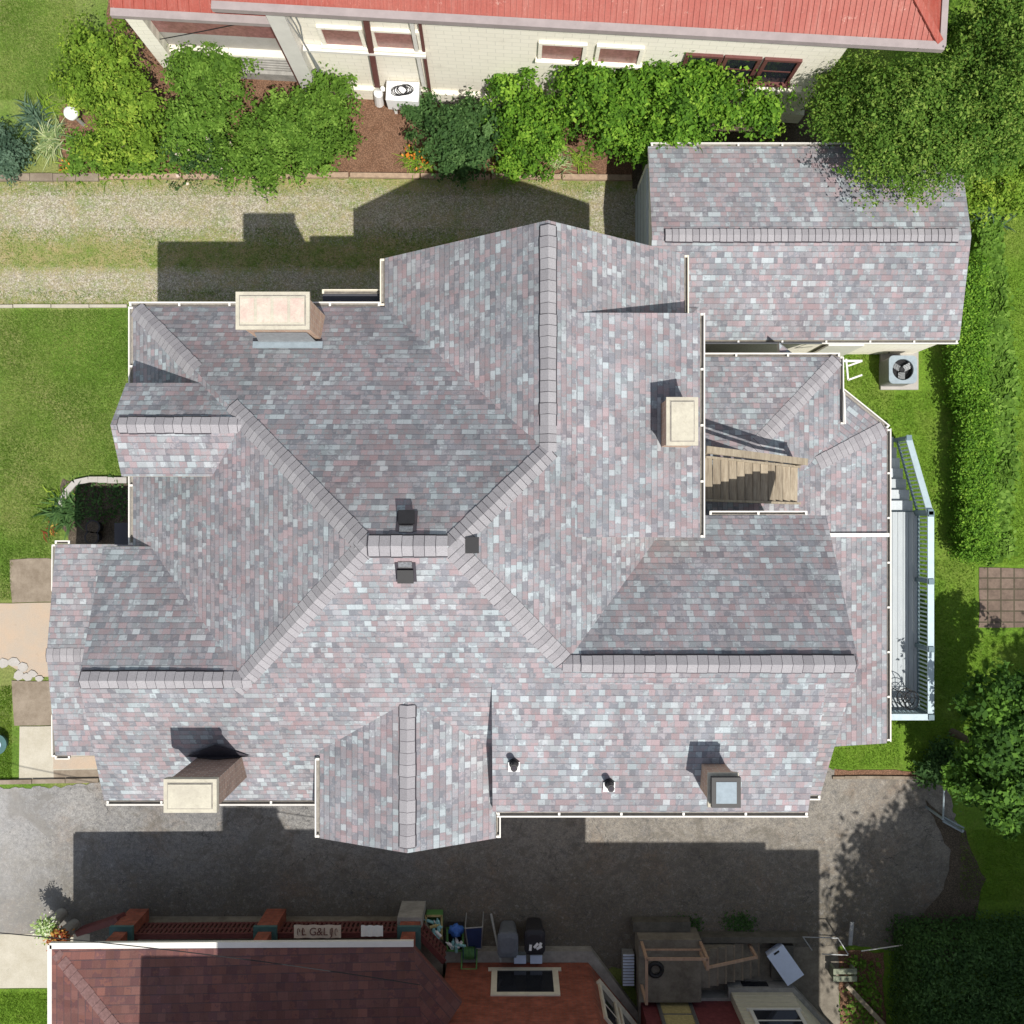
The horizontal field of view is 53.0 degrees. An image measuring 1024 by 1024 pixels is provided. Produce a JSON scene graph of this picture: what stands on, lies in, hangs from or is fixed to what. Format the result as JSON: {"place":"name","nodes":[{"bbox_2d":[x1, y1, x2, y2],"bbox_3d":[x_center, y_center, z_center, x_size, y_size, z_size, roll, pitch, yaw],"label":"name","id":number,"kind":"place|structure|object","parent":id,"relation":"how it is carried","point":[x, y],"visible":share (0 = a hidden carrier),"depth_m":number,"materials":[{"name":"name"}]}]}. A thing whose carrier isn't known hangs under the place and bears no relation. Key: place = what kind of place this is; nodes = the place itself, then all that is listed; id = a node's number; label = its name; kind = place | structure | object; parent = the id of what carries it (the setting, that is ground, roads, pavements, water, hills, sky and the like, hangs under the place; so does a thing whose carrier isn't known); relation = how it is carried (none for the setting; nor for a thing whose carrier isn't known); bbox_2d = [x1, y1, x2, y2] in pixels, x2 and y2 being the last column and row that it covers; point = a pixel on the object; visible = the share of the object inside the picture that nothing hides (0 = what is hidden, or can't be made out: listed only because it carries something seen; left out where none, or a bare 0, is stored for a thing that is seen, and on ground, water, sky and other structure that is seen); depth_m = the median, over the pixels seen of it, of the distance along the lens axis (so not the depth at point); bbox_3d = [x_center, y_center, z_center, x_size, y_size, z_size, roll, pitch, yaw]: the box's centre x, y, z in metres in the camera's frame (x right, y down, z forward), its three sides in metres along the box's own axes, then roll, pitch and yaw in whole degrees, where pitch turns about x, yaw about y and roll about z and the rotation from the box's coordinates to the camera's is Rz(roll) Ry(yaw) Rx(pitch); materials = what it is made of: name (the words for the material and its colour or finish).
{"place":"outdoors","nodes":[
{"label":"outdoors","id":0,"kind":"place"},
{"bbox_2d":[0,603,50,676],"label":"path","id":1,"kind":"structure","parent":0,"point":[24,628],"depth_m":27.98,"materials":[{"name":"beige concrete"}]},
{"bbox_2d":[0,658,43,681],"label":"flagstones","id":2,"kind":"object","parent":1,"relation":"on","point":[19,674],"visible":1,"depth_m":27.95,"materials":[{"name":"stone"}]},
{"bbox_2d":[10,558,51,602],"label":"path","id":3,"kind":"structure","parent":0,"point":[30,579],"depth_m":27.98,"materials":[{"name":"concrete"}]},
{"bbox_2d":[12,681,51,725],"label":"path","id":4,"kind":"structure","parent":0,"point":[31,700],"depth_m":27.98,"materials":[{"name":"concrete"}]},
{"bbox_2d":[0,934,89,987],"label":"pavement","id":5,"kind":"structure","parent":0,"point":[23,961],"depth_m":27.99,"materials":[{"name":"concrete"}]},
{"bbox_2d":[19,726,96,778],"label":"path","id":6,"kind":"structure","parent":0,"point":[35,759],"depth_m":27.97,"materials":[{"name":"concrete"}]},
{"bbox_2d":[53,756,96,768],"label":"path","id":7,"kind":"structure","parent":0,"point":[83,762],"depth_m":27.97,"materials":[{"name":"beige concrete"}]},
{"bbox_2d":[53,770,98,778],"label":"path","id":8,"kind":"structure","parent":0,"point":[59,774],"depth_m":27.97,"materials":[{"name":"concrete"}]},
{"bbox_2d":[0,932,419,984],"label":"overhead cable","id":9,"kind":"object","parent":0,"point":[210,955],"visible":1,"depth_m":23.37,"materials":[{"name":"black metal"}]},
{"bbox_2d":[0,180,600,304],"bbox_3d":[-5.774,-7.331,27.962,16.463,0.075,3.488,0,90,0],"label":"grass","id":10,"kind":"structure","parent":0,"point":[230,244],"depth_m":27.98,"materials":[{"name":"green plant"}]},
{"bbox_2d":[0,177,636,304],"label":"driveway","id":11,"kind":"structure","parent":0,"point":[609,210],"depth_m":28.00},
{"bbox_2d":[0,0,636,1006],"bbox_3d":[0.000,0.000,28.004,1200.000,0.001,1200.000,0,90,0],"label":"ground","id":12,"kind":"structure","parent":0,"point":[10,108],"depth_m":28.00,"materials":[{"name":"green plant"}]},
{"bbox_2d":[0,115,38,187],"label":"garden shrub","id":13,"kind":"object","parent":12,"relation":"on","point":[12,149],"visible":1,"depth_m":27.41,"materials":[{"name":"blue plant"}]},
{"bbox_2d":[0,989,46,1023],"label":"lawn patch","id":14,"kind":"object","parent":12,"relation":"on","point":[28,991],"visible":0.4,"depth_m":27.99,"materials":[{"name":"green plant"}]},
{"bbox_2d":[0,686,46,1023],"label":"grass","id":15,"kind":"structure","parent":12,"relation":"on","point":[9,776],"depth_m":27.98,"materials":[{"name":"green plant"}]},
{"bbox_2d":[9,91,64,144],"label":"spiky plant","id":16,"kind":"object","parent":12,"relation":"on","point":[35,118],"visible":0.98,"depth_m":27.84,"materials":[{"name":"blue plant"}]},
{"bbox_2d":[29,83,63,127],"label":"spiky plant","id":17,"kind":"object","parent":12,"relation":"on","point":[49,109],"visible":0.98,"depth_m":27.92,"materials":[{"name":"green plant"}]},
{"bbox_2d":[22,108,73,169],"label":"spiky plant","id":18,"kind":"object","parent":12,"relation":"on","point":[50,138],"visible":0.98,"depth_m":27.84,"materials":[{"name":"green plant"}]},
{"bbox_2d":[0,173,99,181],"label":"stone edging","id":19,"kind":"object","parent":12,"relation":"on","point":[45,177],"visible":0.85,"depth_m":27.90,"materials":[{"name":"stone"}]},
{"bbox_2d":[0,778,99,784],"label":"retaining kerb","id":20,"kind":"structure","parent":12,"relation":"on","point":[47,781],"depth_m":27.90,"materials":[{"name":"concrete"}]},
{"bbox_2d":[0,0,127,599],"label":"grass","id":21,"kind":"structure","parent":12,"relation":"on","point":[44,327],"depth_m":27.98,"materials":[{"name":"green plant"}]},
{"bbox_2d":[0,304,127,307],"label":"kerb","id":22,"kind":"structure","parent":12,"relation":"on","point":[66,306],"depth_m":27.93,"materials":[{"name":"concrete"}]},
{"bbox_2d":[60,479,127,543],"bbox_3d":[-9.851,0.688,27.988,4.962,0.001,3.328,0,90,0],"label":"soil patch","id":23,"kind":"object","parent":12,"relation":"on","point":[106,532],"visible":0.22,"depth_m":27.99,"materials":[{"name":"brown soil"}]},
{"bbox_2d":[29,481,92,539],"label":"fern","id":24,"kind":"object","parent":23,"relation":"on","point":[63,515],"visible":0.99,"depth_m":27.87,"materials":[{"name":"green plant"}]},
{"bbox_2d":[58,477,127,506],"bbox_3d":[-11.467,-0.721,27.940,2.017,0.129,0.596,-21,90,0],"label":"rubble edging","id":25,"kind":"object","parent":23,"relation":"on","point":[71,486],"visible":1,"depth_m":27.88,"materials":[{"name":"stone"}]},
{"bbox_2d":[85,520,103,532],"bbox_3d":[-11.260,0.409,27.788,0.390,0.425,0.400,0,90,0],"label":"plant pot","id":26,"kind":"object","parent":23,"relation":"on","point":[92,526],"visible":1,"depth_m":27.57,"materials":[{"name":"black plastic"}]},
{"bbox_2d":[69,474,127,527],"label":"weeds","id":27,"kind":"object","parent":23,"relation":"on","point":[94,499],"visible":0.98,"depth_m":27.92,"materials":[{"name":"green plant"}]},
{"bbox_2d":[47,901,637,1023],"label":"brick house","id":28,"kind":"structure","parent":12,"relation":"on","point":[94,983],"depth_m":24.55,"materials":[{"name":"red brick"}]},
{"bbox_2d":[294,925,340,937],"bbox_3d":[-4.997,10.768,26.378,1.222,0.130,0.316,0,90,0],"label":"banner","id":29,"kind":"object","parent":28,"relation":"hanging from","point":[317,931],"visible":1,"depth_m":26.37,"materials":[{"name":"fabric"}]},
{"bbox_2d":[361,925,382,936],"bbox_3d":[-3.596,10.755,26.384,0.576,0.118,0.265,0,90,0],"label":"sign","id":30,"kind":"object","parent":28,"relation":"hanging from","point":[372,930],"visible":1,"depth_m":26.38,"materials":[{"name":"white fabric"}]},
{"bbox_2d":[488,967,560,995],"bbox_3d":[0.338,12.160,26.500,1.930,1.546,0.140,0,90,0],"label":"window","id":31,"kind":"structure","parent":28,"relation":"in","point":[505,981],"depth_m":26.48,"materials":[{"name":"black glass"}]},
{"bbox_2d":[596,979,620,1023],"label":"window","id":32,"kind":"structure","parent":28,"relation":"in","point":[609,1003],"depth_m":26.27,"materials":[{"name":"beige paint"}]},
{"bbox_2d":[617,1003,636,1023],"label":"window","id":33,"kind":"structure","parent":28,"relation":"in","point":[625,1018],"depth_m":26.85,"materials":[{"name":"beige paint"}]},
{"bbox_2d":[58,0,632,177],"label":"garden bed","id":34,"kind":"object","parent":12,"relation":"on","point":[382,129],"visible":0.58,"depth_m":27.99,"materials":[{"name":"brown soil"}]},
{"bbox_2d":[63,105,84,125],"bbox_3d":[-11.676,-10.566,27.516,0.379,0.969,0.379,0,90,0],"label":"garden globe","id":35,"kind":"object","parent":34,"relation":"on","point":[70,114],"visible":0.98,"depth_m":27.10,"materials":[{"name":"white plastic"}]},
{"bbox_2d":[34,4,177,181],"bbox_3d":[-10.527,-10.979,26.800,3.720,2.433,4.447,0,90,0],"label":"garden shrub","id":36,"kind":"object","parent":34,"relation":"on","point":[105,67],"visible":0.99,"depth_m":26.24,"materials":[{"name":"green plant"}]},
{"bbox_2d":[58,103,342,184],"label":"bed plants","id":37,"kind":"object","parent":34,"relation":"on","point":[79,162],"visible":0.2,"depth_m":27.77,"materials":[{"name":"green plant"}]},
{"bbox_2d":[155,126,245,194],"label":"flowering shrub","id":38,"kind":"object","parent":34,"relation":"on","point":[176,157],"visible":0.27,"depth_m":27.21,"materials":[{"name":"green plant"}]},
{"bbox_2d":[139,40,263,164],"bbox_3d":[-8.120,-10.816,26.856,2.700,2.312,3.554,36,90,0],"label":"garden shrub","id":39,"kind":"object","parent":34,"relation":"on","point":[217,72],"visible":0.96,"depth_m":26.47,"materials":[{"name":"green plant"}]},
{"bbox_2d":[196,85,346,202],"bbox_3d":[-6.335,-9.652,27.015,4.156,2.003,2.610,-19,90,0],"label":"garden shrub","id":40,"kind":"object","parent":34,"relation":"on","point":[264,149],"visible":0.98,"depth_m":26.75,"materials":[{"name":"green plant"}]},
{"bbox_2d":[288,61,367,160],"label":"garden shrub","id":41,"kind":"object","parent":34,"relation":"on","point":[327,109],"visible":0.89,"depth_m":26.57,"materials":[{"name":"green plant"}]},
{"bbox_2d":[99,172,631,180],"bbox_3d":[-3.978,-9.126,27.940,14.455,0.129,0.197,0,90,0],"label":"timber edging","id":42,"kind":"object","parent":34,"relation":"on","point":[567,177],"visible":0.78,"depth_m":27.88,"materials":[{"name":"brown wood"}]},
{"bbox_2d":[386,81,420,113],"bbox_3d":[-2.850,-10.948,27.375,0.850,1.270,0.517,3,90,0],"label":"outdoor unit","id":43,"kind":"object","parent":34,"relation":"on","point":[412,99],"visible":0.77,"depth_m":26.74,"materials":[{"name":"white plastic"}]},
{"bbox_2d":[392,140,427,179],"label":"daylily","id":44,"kind":"object","parent":34,"relation":"on","point":[407,156],"visible":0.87,"depth_m":27.89,"materials":[{"name":"green plant"}]},
{"bbox_2d":[404,141,437,181],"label":"daylily","id":45,"kind":"object","parent":34,"relation":"on","point":[423,164],"visible":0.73,"depth_m":27.89,"materials":[{"name":"green plant"}]},
{"bbox_2d":[394,86,506,190],"bbox_3d":[-1.615,-9.881,27.001,3.069,2.031,2.548,8,90,0],"label":"garden shrub","id":46,"kind":"object","parent":34,"relation":"on","point":[459,137],"visible":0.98,"depth_m":26.57,"materials":[{"name":"green plant"}]},
{"bbox_2d":[479,66,579,184],"bbox_3d":[0.449,-10.196,26.733,2.619,2.549,3.194,0,90,0],"label":"garden shrub","id":47,"kind":"object","parent":34,"relation":"on","point":[523,140],"visible":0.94,"depth_m":26.31,"materials":[{"name":"green plant"}]},
{"bbox_2d":[548,148,584,180],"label":"daylily","id":48,"kind":"object","parent":34,"relation":"on","point":[558,165],"visible":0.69,"depth_m":27.93,"materials":[{"name":"green plant"}]},
{"bbox_2d":[564,146,595,181],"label":"daylily","id":49,"kind":"object","parent":34,"relation":"on","point":[578,162],"visible":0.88,"depth_m":27.92,"materials":[{"name":"green plant"}]},
{"bbox_2d":[539,57,671,170],"bbox_3d":[2.375,-10.390,26.071,3.432,3.880,3.194,0,90,0],"label":"tree","id":50,"kind":"object","parent":34,"relation":"on","point":[614,106],"visible":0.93,"depth_m":25.27,"materials":[{"name":"green plant"}]},
{"bbox_2d":[46,220,933,852],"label":"shingled house","id":51,"kind":"structure","parent":12,"relation":"on","point":[478,538],"depth_m":20.00,"materials":[{"name":"grey"}]},
{"bbox_2d":[892,687,920,709],"bbox_3d":[10.220,4.819,26.625,0.504,0.953,0.498,0,90,0],"label":"wire chair","id":52,"kind":"object","parent":51,"relation":"on","point":[905,697],"visible":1,"depth_m":26.64,"materials":[{"name":"black metal"}]},
{"bbox_2d":[110,0,948,122],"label":"cream house","id":53,"kind":"structure","parent":12,"relation":"on","point":[446,50],"depth_m":23.91,"materials":[{"name":"red metal"}]},
{"bbox_2d":[316,24,367,51],"bbox_3d":[-4.057,-11.324,24.550,1.179,1.026,0.140,3,90,0],"label":"window","id":54,"kind":"structure","parent":53,"relation":"in","point":[333,37],"depth_m":24.60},
{"bbox_2d":[371,27,425,54],"bbox_3d":[-2.753,-11.251,24.550,1.298,1.026,0.140,3,90,0],"label":"window","id":55,"kind":"structure","parent":53,"relation":"in","point":[385,40],"depth_m":24.61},
{"bbox_2d":[535,40,587,65],"bbox_3d":[1.203,-11.029,24.700,1.258,0.976,0.140,3,90,0],"label":"window","id":56,"kind":"structure","parent":53,"relation":"in","point":[549,52],"depth_m":24.74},
{"bbox_2d":[591,44,644,69],"bbox_3d":[2.565,-10.953,24.700,1.234,0.976,0.140,3,90,0],"label":"window","id":57,"kind":"structure","parent":53,"relation":"in","point":[613,56],"depth_m":24.72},
{"bbox_2d":[681,52,723,73],"bbox_3d":[4.584,-10.840,25.100,0.998,1.376,0.140,3,90,0],"label":"window","id":58,"kind":"structure","parent":53,"relation":"in","point":[717,58],"depth_m":24.50,"materials":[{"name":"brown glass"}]},
{"bbox_2d":[720,55,762,85],"bbox_3d":[5.511,-10.788,25.100,0.998,1.376,0.140,3,90,0],"label":"window","id":59,"kind":"structure","parent":53,"relation":"in","point":[734,62],"depth_m":24.82,"materials":[{"name":"brown glass"}]},
{"bbox_2d":[750,57,802,87],"bbox_3d":[6.462,-10.735,25.100,0.998,1.376,0.140,3,90,0],"label":"window","id":60,"kind":"structure","parent":53,"relation":"in","point":[779,71],"depth_m":25.06,"materials":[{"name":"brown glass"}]},
{"bbox_2d":[935,248,996,413],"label":"clipped hedge","id":61,"kind":"object","parent":12,"relation":"on","point":[966,361],"visible":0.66,"depth_m":26.98,"materials":[{"name":"green plant"}]},
{"bbox_2d":[0,767,957,973],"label":"road","id":62,"kind":"structure","parent":0,"point":[869,858],"depth_m":27.99,"materials":[{"name":"grey asphalt"}]},
{"bbox_2d":[29,908,67,945],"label":"potted plant","id":63,"kind":"object","parent":62,"relation":"on","point":[50,923],"visible":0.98,"depth_m":27.00,"materials":[{"name":"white plant"}]},
{"bbox_2d":[43,919,79,950],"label":"potted plant","id":64,"kind":"object","parent":62,"relation":"on","point":[67,930],"visible":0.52,"depth_m":27.12,"materials":[{"name":"orange plant"}]},
{"bbox_2d":[425,910,442,938],"bbox_3d":[-2.099,11.151,27.785,0.470,0.430,0.650,0,90,0],"label":"recycling bin","id":65,"kind":"object","parent":62,"relation":"on","point":[433,914],"visible":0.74,"depth_m":27.72,"materials":[{"name":"green plastic"}]},
{"bbox_2d":[446,922,463,951],"bbox_3d":[-1.527,11.478,27.785,0.470,0.430,0.650,0,90,0],"label":"recycling bin","id":66,"kind":"object","parent":62,"relation":"on","point":[449,937],"visible":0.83,"depth_m":27.73,"materials":[{"name":"blue plastic"}]},
{"bbox_2d":[461,946,477,968],"bbox_3d":[-1.145,11.836,27.597,0.440,0.729,0.633,0,90,0],"label":"hose reel","id":67,"kind":"object","parent":62,"relation":"on","point":[469,953],"visible":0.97,"depth_m":27.43,"materials":[{"name":"green plastic"}]},
{"bbox_2d":[465,912,483,948],"bbox_3d":[-1.011,11.327,27.615,0.496,0.761,0.874,0,90,0],"label":"folding chair","id":68,"kind":"object","parent":62,"relation":"on","point":[474,936],"visible":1,"depth_m":27.43,"materials":[{"name":"blue fabric"}]},
{"bbox_2d":[497,921,517,957],"bbox_3d":[-0.109,11.404,27.460,0.550,1.080,0.730,0,90,0],"label":"wheeled bin","id":69,"kind":"object","parent":62,"relation":"on","point":[507,941],"visible":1,"depth_m":26.94,"materials":[{"name":"grey plastic"}]},
{"bbox_2d":[524,918,544,954],"bbox_3d":[0.600,11.322,27.460,0.550,1.080,0.730,0,90,0],"label":"wheeled bin","id":70,"kind":"object","parent":62,"relation":"on","point":[534,933],"visible":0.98,"depth_m":26.94,"materials":[{"name":"black plastic"}]},
{"bbox_2d":[621,949,633,985],"bbox_3d":[3.135,12.323,27.808,0.300,0.385,0.840,0,90,0],"label":"slatted box","id":71,"kind":"object","parent":62,"relation":"on","point":[627,973],"visible":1,"depth_m":27.62,"materials":[{"name":"grey"}]},
{"bbox_2d":[664,909,758,931],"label":"weeds","id":72,"kind":"object","parent":62,"relation":"on","point":[736,920],"visible":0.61,"depth_m":27.96,"materials":[{"name":"green plant"}]},
{"bbox_2d":[832,775,918,778],"bbox_3d":[10.033,7.223,27.965,2.609,0.079,0.100,0,90,0],"label":"brick edging","id":73,"kind":"object","parent":62,"relation":"on","point":[872,777],"visible":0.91,"depth_m":27.93,"materials":[{"name":"brick"}]},
{"bbox_2d":[632,84,821,188],"bbox_3d":[5.864,-12.714,27.988,5.255,0.001,7.943,0,90,0],"label":"ground strip","id":74,"kind":"object","parent":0,"point":[792,133],"visible":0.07,"depth_m":27.99,"materials":[{"name":"brown soil"}]},
{"bbox_2d":[618,50,807,174],"bbox_3d":[4.947,-10.356,26.101,4.575,3.809,3.785,0,90,0],"label":"shrub","id":75,"kind":"object","parent":74,"relation":"on","point":[694,105],"visible":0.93,"depth_m":25.02,"materials":[{"name":"green plant"}]},
{"bbox_2d":[701,945,839,1023],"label":"concrete yard","id":76,"kind":"structure","parent":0,"point":[816,986],"depth_m":27.98,"materials":[{"name":"grey concrete"}]},
{"bbox_2d":[770,943,793,978],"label":"concrete block","id":77,"kind":"structure","parent":76,"relation":"on","point":[774,973],"depth_m":27.80,"materials":[{"name":"grey concrete"}]},
{"bbox_2d":[765,943,803,985],"bbox_3d":[7.323,12.142,27.629,0.530,0.292,0.980,-35,90,0],"label":"storage box","id":78,"kind":"object","parent":77,"relation":"on","point":[783,962],"visible":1,"depth_m":27.50,"materials":[{"name":"grey plastic"}]},
{"bbox_2d":[829,963,856,981],"bbox_3d":[8.949,12.443,27.790,0.640,0.420,0.340,0,90,0],"label":"bench","id":79,"kind":"object","parent":76,"relation":"on","point":[851,970],"visible":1,"depth_m":27.58,"materials":[{"name":"green paint"}]},
{"bbox_2d":[838,950,886,1023],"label":"planting strip","id":80,"kind":"object","parent":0,"point":[868,956],"visible":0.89,"depth_m":27.98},
{"bbox_2d":[839,954,889,1023],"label":"weeds","id":81,"kind":"object","parent":80,"relation":"on","point":[863,963],"visible":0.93,"depth_m":27.86,"materials":[{"name":"green plant"}]},
{"bbox_2d":[845,983,885,1023],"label":"timber beam","id":82,"kind":"structure","parent":80,"relation":"on","point":[862,1001],"depth_m":27.66,"materials":[{"name":"grey wood"}]},
{"bbox_2d":[834,769,915,775],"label":"soil","id":83,"kind":"structure","parent":0,"point":[837,772],"depth_m":27.98,"materials":[{"name":"brown soil"}]},
{"bbox_2d":[822,0,1023,1023],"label":"lawn","id":84,"kind":"structure","parent":0,"point":[929,377],"depth_m":28.00,"materials":[{"name":"green plant"}]},
{"bbox_2d":[631,916,829,1023],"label":"maroon house","id":85,"kind":"structure","parent":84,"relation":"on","point":[693,960],"depth_m":27.12,"materials":[{"name":"paint"}]},
{"bbox_2d":[656,1002,698,1023],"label":"window","id":86,"kind":"structure","parent":85,"relation":"in","point":[669,1012],"depth_m":26.72,"materials":[{"name":"glass"}]},
{"bbox_2d":[746,1008,806,1023],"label":"window","id":87,"kind":"structure","parent":85,"relation":"in","point":[759,1015],"depth_m":26.13,"materials":[{"name":"white paint"}]},
{"bbox_2d":[635,142,970,355],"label":"garage","id":88,"kind":"structure","parent":84,"relation":"on","point":[788,246],"depth_m":24.84,"materials":[{"name":"grey"}]},
{"bbox_2d":[635,168,648,244],"bbox_3d":[3.384,-6.600,26.850,0.067,2.300,4.000,0,90,0],"label":"garage door","id":89,"kind":"structure","parent":88,"relation":"in","point":[642,195],"depth_m":26.44,"materials":[{"name":"grey metal"}]},
{"bbox_2d":[813,344,863,355],"bbox_3d":[8.450,-4.223,26.975,0.900,2.050,0.045,0,90,0],"label":"door","id":90,"kind":"structure","parent":88,"relation":"in","point":[843,349],"depth_m":26.38,"materials":[{"name":"white paint"}]},
{"bbox_2d":[879,352,917,389],"bbox_3d":[10.531,-3.871,27.950,1.022,0.100,1.090,0,90,0],"label":"concrete pad","id":91,"kind":"object","parent":84,"relation":"on","point":[913,386],"visible":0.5,"depth_m":27.90,"materials":[{"name":"white concrete"}]},
{"bbox_2d":[879,352,916,385],"bbox_3d":[10.320,-3.901,27.447,0.740,0.906,1.021,0,90,0],"label":"air conditioner","id":92,"kind":"object","parent":91,"relation":"on","point":[897,370],"visible":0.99,"depth_m":27.16,"materials":[{"name":"metal"}]},
{"bbox_2d":[799,0,1023,216],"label":"tree","id":93,"kind":"object","parent":84,"relation":"on","point":[925,117],"visible":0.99,"depth_m":23.04,"materials":[{"name":"green plant"}]},
{"bbox_2d":[910,732,962,790],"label":"bush","id":94,"kind":"object","parent":84,"relation":"on","point":[931,764],"visible":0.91,"depth_m":27.51,"materials":[{"name":"green plant"}]},
{"bbox_2d":[901,799,985,963],"bbox_3d":[11.876,10.245,27.988,1.992,0.001,4.579,9,90,0],"label":"soil border","id":95,"kind":"object","parent":84,"relation":"on","point":[947,901],"visible":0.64,"depth_m":27.99,"materials":[{"name":"brown soil"}]},
{"bbox_2d":[925,790,963,832],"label":"metal gate","id":96,"kind":"structure","parent":95,"relation":"on","point":[951,823],"depth_m":26.98,"materials":[{"name":"grey metal"}]},
{"bbox_2d":[883,907,1023,1023],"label":"clipped hedge","id":97,"kind":"object","parent":84,"relation":"on","point":[922,962],"visible":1,"depth_m":26.47,"materials":[{"name":"green plant"}]},
{"bbox_2d":[943,395,1005,568],"bbox_3d":[12.301,-0.800,27.370,1.602,1.360,4.626,0,90,0],"label":"clipped hedge","id":98,"kind":"object","parent":84,"relation":"on","point":[973,439],"visible":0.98,"depth_m":27.00,"materials":[{"name":"green plant"}]},
{"bbox_2d":[940,657,1023,841],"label":"leafy tree","id":99,"kind":"object","parent":84,"relation":"on","point":[991,778],"visible":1,"depth_m":24.77,"materials":[{"name":"green plant"}]},
{"bbox_2d":[962,134,1023,227],"bbox_3d":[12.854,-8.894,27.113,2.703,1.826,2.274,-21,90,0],"label":"leafy shrub","id":100,"kind":"object","parent":84,"relation":"on","point":[987,195],"visible":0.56,"depth_m":27.00,"materials":[{"name":"green plant"}]},
{"bbox_2d":[972,215,1021,567],"bbox_3d":[13.055,-3.270,27.749,1.438,0.583,9.569,0,90,0],"label":"ground cover","id":101,"kind":"object","parent":84,"relation":"on","point":[1006,391],"visible":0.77,"depth_m":27.68,"materials":[{"name":"green plant"}]},
{"bbox_2d":[979,567,1023,627],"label":"patio","id":102,"kind":"structure","parent":0,"point":[1001,594],"depth_m":27.98,"materials":[{"name":"beige tile"}]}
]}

